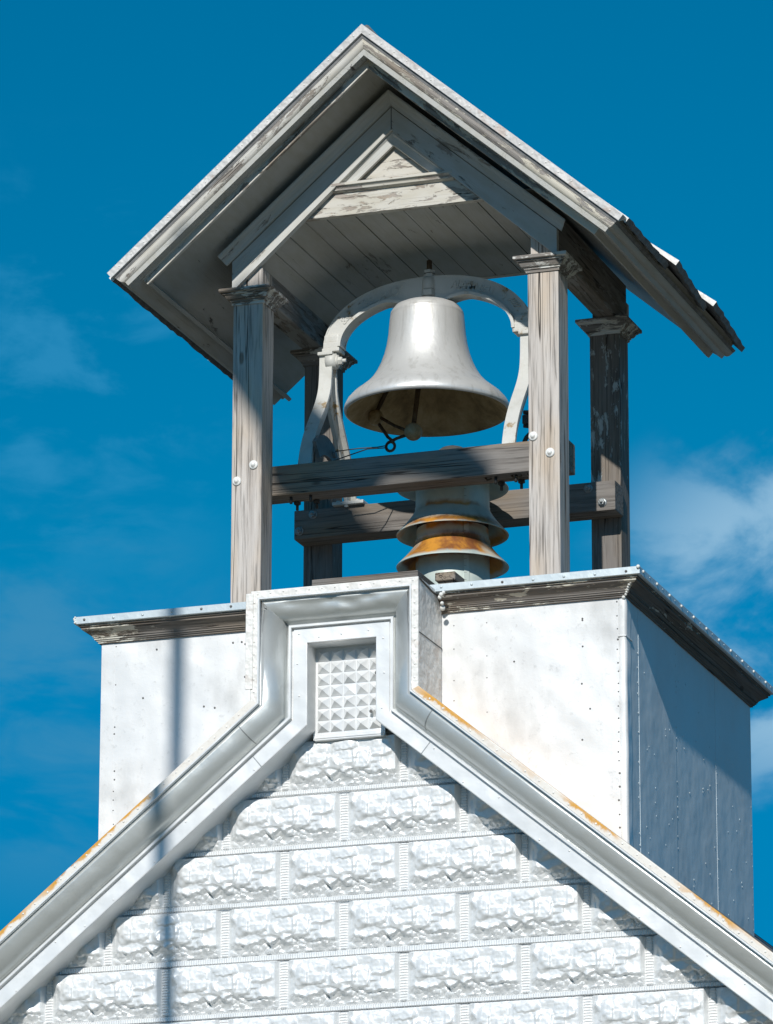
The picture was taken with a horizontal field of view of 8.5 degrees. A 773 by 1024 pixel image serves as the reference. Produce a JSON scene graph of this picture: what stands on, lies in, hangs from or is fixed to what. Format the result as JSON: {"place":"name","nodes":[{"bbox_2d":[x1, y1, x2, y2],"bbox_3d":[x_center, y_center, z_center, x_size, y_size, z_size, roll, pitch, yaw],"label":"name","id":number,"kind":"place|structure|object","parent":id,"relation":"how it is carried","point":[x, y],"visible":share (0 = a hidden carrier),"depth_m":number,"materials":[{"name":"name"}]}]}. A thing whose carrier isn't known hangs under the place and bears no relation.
{"place":"outdoors","nodes":[
{"label":"outdoors","id":0,"kind":"place"},
{"bbox_2d":[0,576,772,1023],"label":"church front","id":1,"kind":"structure","parent":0,"point":[342,854],"depth_m":21.57,"materials":[{"name":"white metal"}]},
{"bbox_2d":[73,565,772,965],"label":"tower base","id":2,"kind":"object","parent":1,"relation":"attached to","point":[621,701],"visible":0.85,"depth_m":21.98,"materials":[{"name":"white metal"}]},
{"bbox_2d":[312,570,433,585],"bbox_3d":[-0.054,0.345,22.100,0.477,0.097,0.235,-5,-17,18],"label":"plank","id":3,"kind":"object","parent":2,"relation":"on","point":[361,578],"visible":0.22,"depth_m":22.00,"materials":[{"name":"grey wood"}]},
{"bbox_2d":[107,24,744,602],"bbox_3d":[0.219,-0.643,23.242,2.450,2.640,1.917,-5,-17,18],"label":"belfry","id":4,"kind":"object","parent":2,"relation":"on","point":[359,160],"visible":0.94,"depth_m":22.98,"materials":[{"name":"grey wood"}]},
{"bbox_2d":[290,260,528,510],"bbox_3d":[0.193,-0.562,23.214,1.104,1.202,0.696,-5,-17,18],"label":"bell stand","id":5,"kind":"object","parent":4,"relation":"attached to","point":[349,318],"visible":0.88,"depth_m":23.31,"materials":[{"name":"white paint"}]},
{"bbox_2d":[333,445,384,460],"bbox_3d":[-0.162,-0.242,23.148,0.339,0.151,0.162,9,-19,-28],"label":"pull wire","id":6,"kind":"object","parent":5,"relation":"hanging from","point":[383,447],"visible":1,"depth_m":23.18,"materials":[{"name":"metal"}]},
{"bbox_2d":[344,297,508,452],"bbox_3d":[0.183,-0.611,23.242,0.748,0.685,0.748,-5,-17,18],"label":"bell","id":7,"kind":"object","parent":5,"relation":"hanging from","point":[427,379],"visible":0.99,"depth_m":23.17,"materials":[{"name":"silver metal"}]},
{"bbox_2d":[435,571,464,583],"bbox_3d":[0.268,0.309,21.947,0.090,0.081,0.130,-5,-17,18],"label":"wood block","id":8,"kind":"object","parent":2,"relation":"on","point":[447,577],"depth_m":21.90,"materials":[{"name":"beige wood"}]},
{"bbox_2d":[396,445,508,583],"bbox_3d":[0.293,0.159,22.975,0.501,0.952,0.501,-5,-17,18],"label":"warning siren","id":9,"kind":"object","parent":2,"relation":"on","point":[461,531],"visible":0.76,"depth_m":22.86,"materials":[{"name":"metal"}]},
{"bbox_2d":[0,0,772,987],"label":"sky","id":10,"kind":"structure","parent":0,"point":[116,432],"materials":[{"name":"blue"}]}
]}

